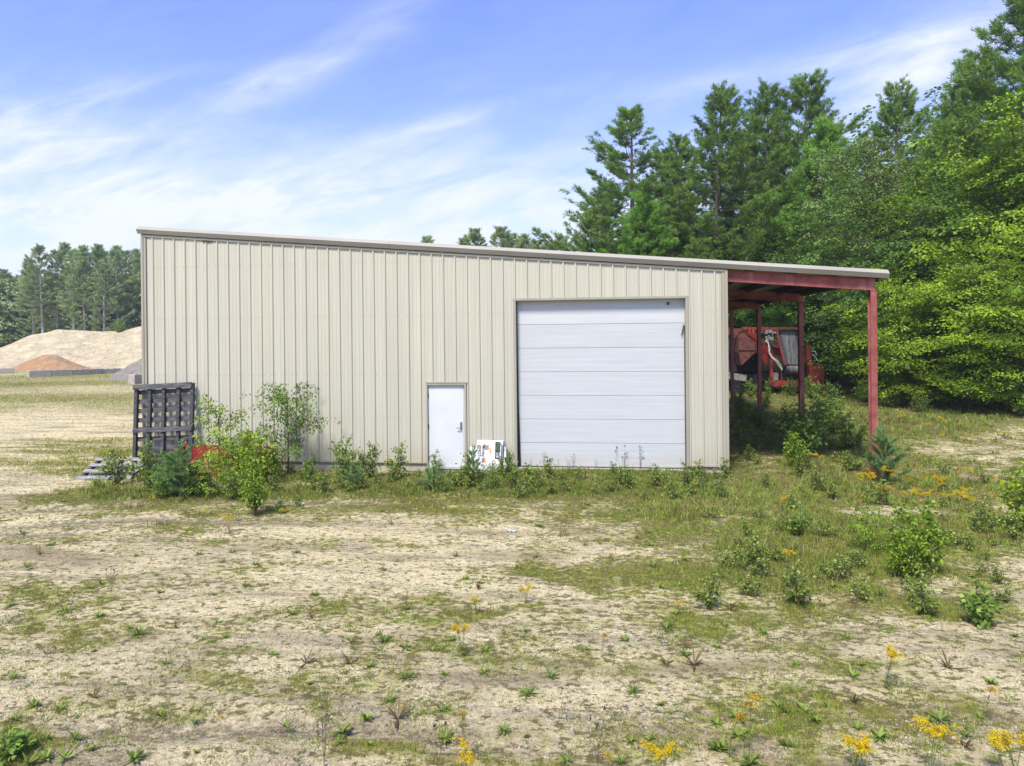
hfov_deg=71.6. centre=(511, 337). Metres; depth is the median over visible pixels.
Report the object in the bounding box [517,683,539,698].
rosette weed
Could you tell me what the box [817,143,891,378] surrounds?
pine tree
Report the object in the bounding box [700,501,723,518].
leafy weed
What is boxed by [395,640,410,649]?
rosette weed
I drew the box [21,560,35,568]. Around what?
rosette weed
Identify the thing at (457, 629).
goldenrod
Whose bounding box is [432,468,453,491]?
leafy weed
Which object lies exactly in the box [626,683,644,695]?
rosette weed
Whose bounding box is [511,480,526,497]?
leafy weed
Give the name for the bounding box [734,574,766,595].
leafy weed
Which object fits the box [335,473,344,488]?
leafy weed
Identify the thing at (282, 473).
leafy weed
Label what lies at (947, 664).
rosette weed
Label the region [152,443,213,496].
pine seedling
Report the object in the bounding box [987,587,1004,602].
leafy weed
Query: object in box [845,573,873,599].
leafy weed
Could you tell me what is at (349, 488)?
leafy weed
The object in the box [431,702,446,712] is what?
rosette weed
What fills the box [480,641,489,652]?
rosette weed
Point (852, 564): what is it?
leafy weed
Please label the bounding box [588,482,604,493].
leafy weed
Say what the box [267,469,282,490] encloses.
leafy weed
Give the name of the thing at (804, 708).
rosette weed
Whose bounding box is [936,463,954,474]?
leafy weed
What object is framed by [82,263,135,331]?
pine tree
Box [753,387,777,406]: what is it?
bush
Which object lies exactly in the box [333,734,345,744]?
rosette weed
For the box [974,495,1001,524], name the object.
leafy weed
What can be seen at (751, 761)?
rosette weed
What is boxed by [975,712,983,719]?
rosette weed
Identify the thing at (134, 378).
concrete block
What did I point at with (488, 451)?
sign board
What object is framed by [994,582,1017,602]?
leafy weed
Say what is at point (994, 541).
leafy weed
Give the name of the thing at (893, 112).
pine tree
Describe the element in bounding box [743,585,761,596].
leafy weed
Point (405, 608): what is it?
rosette weed
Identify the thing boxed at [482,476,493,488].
leafy weed
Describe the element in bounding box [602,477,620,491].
leafy weed
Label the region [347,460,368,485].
bush
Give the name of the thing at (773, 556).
leafy weed
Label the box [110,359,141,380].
dark gravel pile
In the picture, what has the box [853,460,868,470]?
leafy weed
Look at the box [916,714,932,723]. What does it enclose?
rosette weed
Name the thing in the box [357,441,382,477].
bush
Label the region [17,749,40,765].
rosette weed
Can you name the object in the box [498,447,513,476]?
bush
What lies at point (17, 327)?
broadleaf tree
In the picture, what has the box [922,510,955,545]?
leafy weed
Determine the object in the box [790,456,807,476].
leafy weed
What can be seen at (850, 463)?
leafy weed
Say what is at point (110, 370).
concrete block
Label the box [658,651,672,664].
rosette weed
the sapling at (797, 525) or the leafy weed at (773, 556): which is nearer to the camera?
the leafy weed at (773, 556)
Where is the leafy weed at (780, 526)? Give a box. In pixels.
[771,514,788,530]
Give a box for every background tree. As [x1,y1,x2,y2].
[1,275,68,322]
[30,282,80,330]
[843,80,1021,174]
[851,127,1009,203]
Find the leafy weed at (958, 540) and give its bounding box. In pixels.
[950,531,963,544]
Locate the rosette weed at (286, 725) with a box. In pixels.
[278,718,293,731]
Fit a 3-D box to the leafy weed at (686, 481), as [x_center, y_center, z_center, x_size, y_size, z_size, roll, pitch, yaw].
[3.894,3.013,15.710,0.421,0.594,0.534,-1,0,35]
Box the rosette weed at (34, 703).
[24,697,40,709]
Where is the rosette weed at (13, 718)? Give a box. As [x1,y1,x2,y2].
[7,711,23,720]
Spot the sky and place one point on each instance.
(386, 120)
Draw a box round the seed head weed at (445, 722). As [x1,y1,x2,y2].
[430,717,447,765]
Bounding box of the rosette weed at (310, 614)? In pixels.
[302,602,321,617]
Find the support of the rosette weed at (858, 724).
on the ground at (100, 422)
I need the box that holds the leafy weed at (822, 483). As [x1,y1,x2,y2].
[805,464,827,489]
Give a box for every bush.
[0,724,36,765]
[96,452,114,474]
[97,448,138,485]
[144,468,173,498]
[211,465,249,499]
[230,430,276,478]
[234,456,270,515]
[267,447,286,474]
[302,450,318,481]
[325,434,362,479]
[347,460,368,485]
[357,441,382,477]
[384,440,412,474]
[455,453,481,485]
[482,462,499,483]
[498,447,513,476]
[521,462,533,476]
[729,395,754,418]
[734,387,747,401]
[742,378,756,396]
[745,402,771,427]
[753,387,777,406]
[763,378,779,391]
[769,402,795,430]
[771,399,836,451]
[781,377,797,395]
[781,431,809,464]
[785,400,840,440]
[804,375,824,397]
[809,397,854,433]
[810,380,844,412]
[831,410,868,448]
[854,377,867,401]
[881,383,906,405]
[881,526,927,576]
[888,499,956,573]
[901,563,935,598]
[906,390,933,411]
[938,378,959,405]
[984,387,1004,408]
[991,461,1023,527]
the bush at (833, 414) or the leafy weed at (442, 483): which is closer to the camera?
the leafy weed at (442, 483)
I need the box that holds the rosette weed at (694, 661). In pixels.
[682,647,702,671]
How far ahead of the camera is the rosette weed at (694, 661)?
7.36 m
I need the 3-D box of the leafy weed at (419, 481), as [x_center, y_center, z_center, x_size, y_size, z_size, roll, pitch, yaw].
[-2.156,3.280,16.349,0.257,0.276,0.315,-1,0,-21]
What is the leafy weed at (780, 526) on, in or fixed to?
on the ground at (100, 422)
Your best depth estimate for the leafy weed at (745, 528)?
11.95 m
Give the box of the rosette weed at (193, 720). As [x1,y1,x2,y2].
[188,716,201,723]
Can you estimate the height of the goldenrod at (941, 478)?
0.432 m
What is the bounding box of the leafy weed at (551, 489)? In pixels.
[544,476,557,493]
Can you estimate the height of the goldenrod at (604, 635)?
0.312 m
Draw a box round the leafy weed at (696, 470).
[691,459,706,474]
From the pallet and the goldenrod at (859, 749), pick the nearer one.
the goldenrod at (859, 749)
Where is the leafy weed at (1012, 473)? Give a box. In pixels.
[1001,467,1023,480]
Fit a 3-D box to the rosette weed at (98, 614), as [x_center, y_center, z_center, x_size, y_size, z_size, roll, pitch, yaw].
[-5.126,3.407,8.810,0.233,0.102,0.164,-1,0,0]
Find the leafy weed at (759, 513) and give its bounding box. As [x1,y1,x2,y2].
[750,503,768,518]
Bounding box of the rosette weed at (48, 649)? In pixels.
[42,640,55,657]
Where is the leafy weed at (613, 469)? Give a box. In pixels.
[610,461,619,474]
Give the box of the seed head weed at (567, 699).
[560,684,570,719]
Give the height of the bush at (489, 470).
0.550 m
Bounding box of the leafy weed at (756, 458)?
[748,452,765,462]
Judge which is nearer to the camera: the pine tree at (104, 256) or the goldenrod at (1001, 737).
the goldenrod at (1001, 737)
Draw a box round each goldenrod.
[218,714,227,734]
[221,514,232,531]
[448,624,470,657]
[450,736,480,765]
[457,710,466,734]
[470,596,478,613]
[519,584,533,602]
[600,632,609,657]
[600,750,613,763]
[640,740,682,765]
[726,710,751,757]
[742,689,764,764]
[782,549,795,569]
[837,732,873,765]
[848,731,874,765]
[856,472,868,489]
[880,465,890,481]
[881,644,906,688]
[908,714,964,765]
[932,475,947,491]
[934,492,943,513]
[952,490,969,512]
[965,468,974,482]
[983,685,1001,720]
[985,729,1006,765]
[991,728,1023,765]
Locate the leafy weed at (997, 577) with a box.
[989,562,1007,582]
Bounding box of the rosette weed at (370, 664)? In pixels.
[366,659,377,666]
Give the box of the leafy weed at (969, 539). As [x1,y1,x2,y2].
[955,529,982,549]
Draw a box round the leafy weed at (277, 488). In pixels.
[270,482,281,491]
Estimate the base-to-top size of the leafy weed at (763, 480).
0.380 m
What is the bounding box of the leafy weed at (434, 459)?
[427,449,444,470]
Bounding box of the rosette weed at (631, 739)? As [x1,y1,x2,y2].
[622,734,638,744]
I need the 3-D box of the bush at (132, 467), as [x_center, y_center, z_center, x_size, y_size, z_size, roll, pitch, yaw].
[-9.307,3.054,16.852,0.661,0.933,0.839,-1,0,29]
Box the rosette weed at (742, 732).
[723,722,756,740]
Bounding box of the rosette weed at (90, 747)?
[84,743,98,750]
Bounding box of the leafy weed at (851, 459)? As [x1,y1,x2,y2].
[843,450,861,469]
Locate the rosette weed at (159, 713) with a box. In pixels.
[152,708,167,717]
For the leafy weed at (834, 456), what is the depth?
18.91 m
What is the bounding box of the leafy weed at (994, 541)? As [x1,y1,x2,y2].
[989,536,998,545]
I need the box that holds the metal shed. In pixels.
[136,226,889,477]
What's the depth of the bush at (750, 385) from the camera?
38.41 m
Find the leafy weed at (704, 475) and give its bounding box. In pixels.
[697,466,712,480]
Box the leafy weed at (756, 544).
[731,533,768,569]
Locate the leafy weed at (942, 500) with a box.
[934,492,950,504]
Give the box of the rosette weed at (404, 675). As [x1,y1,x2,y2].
[397,668,415,680]
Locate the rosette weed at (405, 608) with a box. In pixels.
[400,604,413,610]
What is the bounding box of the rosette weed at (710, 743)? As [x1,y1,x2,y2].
[705,738,728,752]
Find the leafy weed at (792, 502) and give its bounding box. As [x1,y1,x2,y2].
[785,488,800,507]
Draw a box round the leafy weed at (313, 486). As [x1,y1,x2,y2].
[308,477,317,489]
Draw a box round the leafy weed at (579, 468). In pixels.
[571,466,589,477]
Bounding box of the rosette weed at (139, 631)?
[126,622,147,635]
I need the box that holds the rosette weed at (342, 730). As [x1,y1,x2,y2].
[323,720,356,736]
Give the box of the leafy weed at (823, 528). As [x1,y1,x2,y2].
[807,516,834,536]
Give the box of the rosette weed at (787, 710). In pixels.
[776,701,793,714]
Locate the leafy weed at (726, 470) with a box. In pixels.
[717,456,733,477]
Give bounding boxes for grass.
[0,370,217,494]
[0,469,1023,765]
[88,468,725,504]
[599,377,1023,608]
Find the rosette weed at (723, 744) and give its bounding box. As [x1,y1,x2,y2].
[708,732,737,755]
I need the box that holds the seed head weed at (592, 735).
[587,704,607,763]
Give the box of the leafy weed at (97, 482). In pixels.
[91,476,103,485]
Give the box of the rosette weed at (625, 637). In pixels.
[620,634,628,642]
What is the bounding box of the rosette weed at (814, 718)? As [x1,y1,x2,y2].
[808,714,825,723]
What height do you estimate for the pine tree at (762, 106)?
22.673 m
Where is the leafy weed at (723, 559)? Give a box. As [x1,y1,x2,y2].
[713,550,742,567]
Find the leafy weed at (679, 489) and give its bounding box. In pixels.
[661,476,682,498]
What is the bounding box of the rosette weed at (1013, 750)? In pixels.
[1003,744,1015,753]
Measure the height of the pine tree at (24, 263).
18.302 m
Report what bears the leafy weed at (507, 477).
on the ground at (100, 422)
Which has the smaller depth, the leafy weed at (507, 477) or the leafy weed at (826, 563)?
the leafy weed at (826, 563)
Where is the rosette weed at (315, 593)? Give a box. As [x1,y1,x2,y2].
[308,588,319,595]
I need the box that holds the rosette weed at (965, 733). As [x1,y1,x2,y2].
[957,728,978,737]
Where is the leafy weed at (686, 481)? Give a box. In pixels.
[675,461,697,486]
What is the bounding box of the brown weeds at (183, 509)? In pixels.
[90,406,1023,617]
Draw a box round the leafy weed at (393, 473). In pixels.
[383,460,401,482]
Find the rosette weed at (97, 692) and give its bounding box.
[82,682,102,703]
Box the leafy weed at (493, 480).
[486,469,501,488]
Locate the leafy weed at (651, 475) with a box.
[646,463,664,485]
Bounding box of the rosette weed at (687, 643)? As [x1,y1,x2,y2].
[678,634,700,647]
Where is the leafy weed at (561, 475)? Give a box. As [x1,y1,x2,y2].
[556,469,568,478]
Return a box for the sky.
[0,0,1022,276]
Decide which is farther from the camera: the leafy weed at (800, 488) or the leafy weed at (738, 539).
the leafy weed at (800, 488)
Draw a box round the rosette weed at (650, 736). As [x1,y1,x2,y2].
[642,731,654,741]
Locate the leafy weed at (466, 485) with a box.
[458,475,474,488]
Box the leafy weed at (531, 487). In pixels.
[519,481,534,493]
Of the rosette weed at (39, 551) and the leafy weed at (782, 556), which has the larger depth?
the rosette weed at (39, 551)
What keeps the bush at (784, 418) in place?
on the ground at (100, 422)
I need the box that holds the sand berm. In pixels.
[0,326,141,368]
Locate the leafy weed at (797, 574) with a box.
[781,567,808,585]
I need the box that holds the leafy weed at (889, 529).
[882,517,902,541]
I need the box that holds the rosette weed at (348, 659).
[341,651,357,664]
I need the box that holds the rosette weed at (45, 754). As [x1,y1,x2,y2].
[36,747,53,761]
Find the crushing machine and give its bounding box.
[728,327,823,392]
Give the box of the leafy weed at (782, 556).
[769,544,789,560]
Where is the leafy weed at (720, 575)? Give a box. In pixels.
[710,566,726,577]
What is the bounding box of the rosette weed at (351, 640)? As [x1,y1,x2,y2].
[344,635,358,643]
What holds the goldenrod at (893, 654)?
on the ground at (100, 422)
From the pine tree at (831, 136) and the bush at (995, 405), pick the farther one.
the pine tree at (831, 136)
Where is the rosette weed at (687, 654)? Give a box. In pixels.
[677,646,692,658]
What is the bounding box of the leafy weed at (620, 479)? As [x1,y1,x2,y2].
[611,466,626,484]
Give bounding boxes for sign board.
[470,446,476,467]
[476,440,500,471]
[501,441,504,464]
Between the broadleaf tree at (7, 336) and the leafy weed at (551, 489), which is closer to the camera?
the leafy weed at (551, 489)
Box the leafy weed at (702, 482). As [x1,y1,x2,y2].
[696,477,708,487]
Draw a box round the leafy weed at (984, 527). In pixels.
[967,499,1000,532]
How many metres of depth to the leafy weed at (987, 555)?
10.63 m
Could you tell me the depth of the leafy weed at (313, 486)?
16.05 m
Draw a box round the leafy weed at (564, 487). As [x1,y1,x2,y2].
[559,480,572,490]
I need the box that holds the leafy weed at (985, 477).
[976,470,991,483]
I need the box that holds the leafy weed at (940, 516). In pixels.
[934,511,951,520]
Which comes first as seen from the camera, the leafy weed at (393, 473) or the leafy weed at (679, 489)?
the leafy weed at (679, 489)
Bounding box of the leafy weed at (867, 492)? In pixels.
[864,478,893,504]
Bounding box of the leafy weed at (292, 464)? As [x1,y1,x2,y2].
[285,460,295,471]
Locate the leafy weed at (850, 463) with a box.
[840,450,858,470]
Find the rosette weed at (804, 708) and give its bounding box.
[794,697,814,713]
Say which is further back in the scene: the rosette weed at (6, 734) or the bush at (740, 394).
the bush at (740, 394)
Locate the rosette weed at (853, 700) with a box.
[840,693,862,701]
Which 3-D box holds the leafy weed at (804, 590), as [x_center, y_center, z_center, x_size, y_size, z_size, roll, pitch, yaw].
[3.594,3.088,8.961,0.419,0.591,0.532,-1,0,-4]
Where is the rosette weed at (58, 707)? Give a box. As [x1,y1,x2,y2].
[51,696,66,711]
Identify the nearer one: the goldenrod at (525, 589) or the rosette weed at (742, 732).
the rosette weed at (742, 732)
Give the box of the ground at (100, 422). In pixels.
[0,368,1023,765]
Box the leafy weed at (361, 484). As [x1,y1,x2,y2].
[356,480,368,488]
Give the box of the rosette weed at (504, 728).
[495,720,513,735]
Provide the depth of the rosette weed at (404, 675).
7.15 m
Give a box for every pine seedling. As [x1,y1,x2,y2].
[149,453,185,493]
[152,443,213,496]
[178,456,218,494]
[274,498,285,512]
[294,495,303,506]
[339,463,362,488]
[420,464,446,489]
[464,444,482,476]
[863,425,914,484]
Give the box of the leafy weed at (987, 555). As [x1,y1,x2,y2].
[977,547,994,559]
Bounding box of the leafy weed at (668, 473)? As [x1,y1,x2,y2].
[659,468,673,480]
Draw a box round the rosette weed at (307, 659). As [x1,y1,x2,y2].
[300,650,314,666]
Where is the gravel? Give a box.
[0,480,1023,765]
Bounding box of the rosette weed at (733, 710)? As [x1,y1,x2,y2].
[726,707,746,723]
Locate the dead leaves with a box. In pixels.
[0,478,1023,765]
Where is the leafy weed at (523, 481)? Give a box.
[520,476,528,485]
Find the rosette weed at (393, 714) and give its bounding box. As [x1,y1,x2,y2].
[387,695,410,727]
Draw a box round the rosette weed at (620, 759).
[613,753,632,765]
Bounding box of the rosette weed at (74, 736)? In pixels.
[65,727,84,740]
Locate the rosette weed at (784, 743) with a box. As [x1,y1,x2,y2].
[777,734,794,750]
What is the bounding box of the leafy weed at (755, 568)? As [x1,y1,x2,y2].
[745,556,775,577]
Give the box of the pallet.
[75,458,148,479]
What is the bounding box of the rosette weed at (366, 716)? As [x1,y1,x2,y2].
[360,711,374,719]
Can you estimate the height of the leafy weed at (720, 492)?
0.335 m
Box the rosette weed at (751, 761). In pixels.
[731,744,768,765]
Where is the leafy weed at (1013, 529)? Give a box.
[999,510,1023,539]
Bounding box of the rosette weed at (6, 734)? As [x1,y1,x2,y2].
[0,725,12,739]
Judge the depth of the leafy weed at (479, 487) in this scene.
15.53 m
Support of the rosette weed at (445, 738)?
on the ground at (100, 422)
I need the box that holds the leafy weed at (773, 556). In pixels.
[765,545,785,559]
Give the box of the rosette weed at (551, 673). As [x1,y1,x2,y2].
[542,666,559,679]
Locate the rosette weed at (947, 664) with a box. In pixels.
[938,647,968,668]
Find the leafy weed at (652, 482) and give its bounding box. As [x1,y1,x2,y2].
[647,476,659,485]
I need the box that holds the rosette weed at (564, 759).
[552,749,574,764]
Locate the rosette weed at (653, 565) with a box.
[647,558,659,567]
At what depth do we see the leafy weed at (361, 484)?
16.01 m
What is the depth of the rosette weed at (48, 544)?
11.87 m
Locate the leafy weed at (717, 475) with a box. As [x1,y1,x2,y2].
[709,468,722,478]
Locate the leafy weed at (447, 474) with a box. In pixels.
[444,468,454,475]
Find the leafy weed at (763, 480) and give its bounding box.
[760,472,771,487]
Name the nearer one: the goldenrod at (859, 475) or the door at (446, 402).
the goldenrod at (859, 475)
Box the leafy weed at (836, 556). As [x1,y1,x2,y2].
[828,553,852,570]
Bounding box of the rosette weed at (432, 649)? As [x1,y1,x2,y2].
[426,645,437,651]
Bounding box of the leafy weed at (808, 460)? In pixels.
[793,448,815,468]
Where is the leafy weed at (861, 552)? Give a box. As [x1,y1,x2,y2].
[852,547,867,556]
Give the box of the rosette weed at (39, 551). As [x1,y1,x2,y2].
[32,546,48,554]
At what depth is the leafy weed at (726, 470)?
16.65 m
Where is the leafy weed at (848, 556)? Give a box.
[841,549,866,565]
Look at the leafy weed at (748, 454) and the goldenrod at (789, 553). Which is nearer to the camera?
the goldenrod at (789, 553)
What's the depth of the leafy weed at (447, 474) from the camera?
17.10 m
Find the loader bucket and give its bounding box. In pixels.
[165,444,274,480]
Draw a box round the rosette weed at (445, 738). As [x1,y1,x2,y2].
[433,728,459,743]
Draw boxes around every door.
[425,382,466,468]
[513,296,689,468]
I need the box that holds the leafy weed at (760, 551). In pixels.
[752,546,770,558]
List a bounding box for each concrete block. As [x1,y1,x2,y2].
[0,368,13,372]
[27,370,51,376]
[52,369,72,375]
[73,369,89,374]
[90,368,103,373]
[104,368,120,373]
[128,374,141,383]
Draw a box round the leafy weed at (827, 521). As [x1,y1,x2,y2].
[822,517,834,524]
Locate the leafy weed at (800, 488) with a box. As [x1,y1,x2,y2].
[795,483,807,492]
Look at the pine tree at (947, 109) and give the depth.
43.42 m
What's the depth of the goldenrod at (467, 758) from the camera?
5.25 m
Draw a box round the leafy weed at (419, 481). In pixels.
[414,476,423,483]
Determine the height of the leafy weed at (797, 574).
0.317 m
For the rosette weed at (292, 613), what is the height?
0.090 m
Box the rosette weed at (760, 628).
[758,626,771,634]
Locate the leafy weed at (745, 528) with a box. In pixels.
[739,518,757,535]
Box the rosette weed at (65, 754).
[53,741,79,763]
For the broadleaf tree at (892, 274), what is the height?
8.545 m
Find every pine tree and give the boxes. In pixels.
[0,268,29,340]
[2,266,52,334]
[12,242,63,332]
[17,257,51,320]
[25,248,84,330]
[48,242,77,329]
[54,248,99,328]
[54,255,102,330]
[66,244,94,326]
[75,243,115,331]
[75,250,111,320]
[78,246,101,315]
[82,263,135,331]
[89,248,138,322]
[100,250,138,328]
[108,244,123,283]
[113,252,140,326]
[122,248,140,309]
[124,272,140,326]
[421,235,434,242]
[456,237,470,245]
[458,227,487,245]
[488,225,518,247]
[497,232,518,247]
[514,233,532,248]
[529,102,706,257]
[530,238,544,249]
[549,235,575,251]
[562,177,628,252]
[574,217,603,251]
[601,189,679,256]
[619,147,703,254]
[625,128,747,259]
[657,78,817,339]
[673,123,813,260]
[704,75,844,325]
[710,176,835,363]
[719,135,800,316]
[721,67,897,367]
[742,113,898,383]
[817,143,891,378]
[850,142,972,391]
[856,74,953,246]
[887,84,1017,241]
[891,0,1023,376]
[917,52,1020,197]
[933,3,1022,212]
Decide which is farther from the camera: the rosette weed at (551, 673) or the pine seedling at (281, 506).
the pine seedling at (281, 506)
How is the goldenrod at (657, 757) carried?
on the ground at (100, 422)
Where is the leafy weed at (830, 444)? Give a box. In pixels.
[822,440,833,447]
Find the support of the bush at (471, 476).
on the ground at (100, 422)
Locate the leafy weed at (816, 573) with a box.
[808,568,821,578]
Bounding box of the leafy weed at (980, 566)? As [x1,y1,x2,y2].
[973,561,993,572]
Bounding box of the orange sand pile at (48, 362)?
[12,355,91,370]
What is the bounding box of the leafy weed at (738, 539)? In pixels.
[730,534,744,546]
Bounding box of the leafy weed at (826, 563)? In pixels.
[817,558,829,573]
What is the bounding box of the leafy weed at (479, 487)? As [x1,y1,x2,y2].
[476,482,487,489]
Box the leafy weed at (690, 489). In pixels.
[681,480,701,494]
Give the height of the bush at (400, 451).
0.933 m
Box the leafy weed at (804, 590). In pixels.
[779,557,815,601]
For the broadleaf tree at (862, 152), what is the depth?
41.24 m
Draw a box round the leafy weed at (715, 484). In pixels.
[708,479,723,488]
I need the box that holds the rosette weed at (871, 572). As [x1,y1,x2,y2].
[865,568,878,574]
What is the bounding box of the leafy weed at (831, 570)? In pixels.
[822,559,852,580]
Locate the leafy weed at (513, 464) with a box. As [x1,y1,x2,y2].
[507,454,517,472]
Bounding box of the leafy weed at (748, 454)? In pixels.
[742,444,754,459]
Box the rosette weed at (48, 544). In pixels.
[44,540,57,546]
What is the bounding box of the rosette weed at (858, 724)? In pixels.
[851,720,863,730]
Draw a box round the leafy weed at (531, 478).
[523,463,543,483]
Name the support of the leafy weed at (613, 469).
on the ground at (100, 422)
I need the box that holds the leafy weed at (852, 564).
[829,557,862,578]
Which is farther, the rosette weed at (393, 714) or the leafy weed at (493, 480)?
the leafy weed at (493, 480)
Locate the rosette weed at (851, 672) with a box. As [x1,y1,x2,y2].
[843,663,861,678]
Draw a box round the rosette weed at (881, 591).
[870,587,890,598]
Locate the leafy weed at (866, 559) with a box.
[850,549,871,567]
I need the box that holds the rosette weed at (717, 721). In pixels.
[708,716,724,727]
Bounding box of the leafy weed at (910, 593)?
[898,581,918,600]
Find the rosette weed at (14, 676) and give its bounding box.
[7,672,24,679]
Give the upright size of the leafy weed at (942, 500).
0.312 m
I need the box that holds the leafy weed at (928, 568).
[909,557,937,576]
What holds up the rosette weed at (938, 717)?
on the ground at (100, 422)
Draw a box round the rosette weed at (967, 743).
[952,737,975,747]
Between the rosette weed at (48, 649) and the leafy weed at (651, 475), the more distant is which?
the leafy weed at (651, 475)
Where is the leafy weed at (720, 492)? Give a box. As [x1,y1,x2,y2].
[711,483,728,496]
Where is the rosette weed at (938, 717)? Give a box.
[922,703,956,725]
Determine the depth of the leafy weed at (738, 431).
23.78 m
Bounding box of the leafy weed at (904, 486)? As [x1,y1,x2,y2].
[896,478,911,490]
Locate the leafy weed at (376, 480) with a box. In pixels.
[371,473,382,483]
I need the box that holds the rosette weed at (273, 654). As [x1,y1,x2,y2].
[264,650,277,657]
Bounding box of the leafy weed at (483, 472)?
[478,466,486,476]
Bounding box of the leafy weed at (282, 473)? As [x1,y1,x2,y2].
[273,466,283,477]
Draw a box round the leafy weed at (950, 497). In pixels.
[941,487,955,499]
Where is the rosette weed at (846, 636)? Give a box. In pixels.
[839,631,851,638]
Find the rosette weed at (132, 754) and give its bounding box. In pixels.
[118,746,152,764]
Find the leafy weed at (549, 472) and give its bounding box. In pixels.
[540,454,557,477]
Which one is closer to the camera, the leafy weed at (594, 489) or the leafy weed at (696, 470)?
the leafy weed at (594, 489)
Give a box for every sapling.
[112,318,126,331]
[126,436,176,488]
[178,392,257,479]
[178,452,243,495]
[199,429,255,482]
[229,431,264,455]
[239,381,339,474]
[785,501,809,534]
[839,494,893,551]
[958,573,1002,628]
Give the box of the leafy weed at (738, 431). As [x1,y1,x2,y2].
[732,422,742,436]
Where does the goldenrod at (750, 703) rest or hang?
on the ground at (100, 422)
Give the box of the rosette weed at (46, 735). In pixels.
[38,732,56,741]
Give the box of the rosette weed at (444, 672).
[441,670,450,675]
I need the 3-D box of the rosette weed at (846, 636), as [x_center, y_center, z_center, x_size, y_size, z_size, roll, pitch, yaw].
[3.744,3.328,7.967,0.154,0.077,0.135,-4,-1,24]
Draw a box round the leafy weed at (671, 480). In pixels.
[666,472,676,486]
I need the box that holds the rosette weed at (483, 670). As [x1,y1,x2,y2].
[477,665,487,674]
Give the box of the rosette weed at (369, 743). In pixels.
[365,739,375,744]
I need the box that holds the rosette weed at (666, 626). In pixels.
[659,616,675,630]
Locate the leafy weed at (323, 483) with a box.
[313,470,333,493]
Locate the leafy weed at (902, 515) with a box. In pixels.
[891,507,914,522]
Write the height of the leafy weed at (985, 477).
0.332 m
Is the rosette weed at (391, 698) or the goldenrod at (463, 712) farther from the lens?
the rosette weed at (391, 698)
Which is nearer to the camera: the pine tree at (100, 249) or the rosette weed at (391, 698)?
the rosette weed at (391, 698)
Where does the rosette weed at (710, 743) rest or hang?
on the ground at (100, 422)
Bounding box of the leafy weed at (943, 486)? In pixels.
[933,475,950,488]
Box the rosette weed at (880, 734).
[865,723,893,742]
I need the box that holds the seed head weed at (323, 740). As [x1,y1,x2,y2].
[317,705,328,761]
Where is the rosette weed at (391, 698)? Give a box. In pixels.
[381,690,400,703]
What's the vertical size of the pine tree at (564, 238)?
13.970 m
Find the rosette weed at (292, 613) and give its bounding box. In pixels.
[285,605,299,616]
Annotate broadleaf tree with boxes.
[0,277,52,347]
[0,297,29,346]
[2,313,40,344]
[53,307,92,329]
[78,284,140,329]
[592,242,628,253]
[665,250,750,335]
[698,194,897,352]
[699,223,854,360]
[729,292,897,380]
[736,260,836,351]
[765,183,1022,397]
[769,121,965,391]
[800,163,948,389]
[804,251,878,381]
[804,302,878,381]
[811,228,970,398]
[822,261,1023,406]
[841,210,1023,412]
[863,193,1020,392]
[865,146,1023,393]
[867,89,1023,390]
[906,135,1023,395]
[934,264,1023,414]
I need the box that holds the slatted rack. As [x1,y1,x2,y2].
[132,382,194,469]
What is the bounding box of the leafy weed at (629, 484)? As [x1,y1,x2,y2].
[622,465,637,488]
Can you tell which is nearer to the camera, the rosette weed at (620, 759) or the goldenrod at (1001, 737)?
the goldenrod at (1001, 737)
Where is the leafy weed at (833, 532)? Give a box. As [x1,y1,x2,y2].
[827,526,838,535]
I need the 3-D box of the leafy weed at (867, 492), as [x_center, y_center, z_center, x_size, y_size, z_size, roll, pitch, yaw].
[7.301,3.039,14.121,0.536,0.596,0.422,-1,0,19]
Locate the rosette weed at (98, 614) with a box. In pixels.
[89,608,105,618]
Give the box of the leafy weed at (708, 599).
[692,570,728,608]
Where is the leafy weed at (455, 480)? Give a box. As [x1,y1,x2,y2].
[450,467,465,485]
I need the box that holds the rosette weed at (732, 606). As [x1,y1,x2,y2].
[720,598,739,610]
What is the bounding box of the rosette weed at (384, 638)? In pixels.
[372,631,392,643]
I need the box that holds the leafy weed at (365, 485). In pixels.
[363,475,371,487]
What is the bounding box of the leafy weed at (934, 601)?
[905,571,944,612]
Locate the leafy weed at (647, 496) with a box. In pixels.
[641,491,650,499]
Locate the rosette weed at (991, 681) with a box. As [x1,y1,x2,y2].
[984,677,998,684]
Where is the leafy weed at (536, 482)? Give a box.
[528,477,539,488]
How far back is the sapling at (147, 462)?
16.04 m
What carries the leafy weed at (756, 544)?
on the ground at (100, 422)
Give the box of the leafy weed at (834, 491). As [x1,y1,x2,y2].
[825,478,840,497]
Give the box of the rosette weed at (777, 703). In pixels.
[768,694,783,707]
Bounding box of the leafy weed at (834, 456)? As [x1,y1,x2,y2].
[830,451,842,461]
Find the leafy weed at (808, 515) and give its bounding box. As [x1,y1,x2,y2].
[802,509,813,525]
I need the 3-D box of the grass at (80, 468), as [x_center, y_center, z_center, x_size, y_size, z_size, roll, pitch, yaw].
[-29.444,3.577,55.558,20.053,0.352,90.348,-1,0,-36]
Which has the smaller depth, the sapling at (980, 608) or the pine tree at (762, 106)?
the sapling at (980, 608)
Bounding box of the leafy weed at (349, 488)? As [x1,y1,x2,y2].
[344,480,356,491]
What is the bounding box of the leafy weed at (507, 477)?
[503,466,522,486]

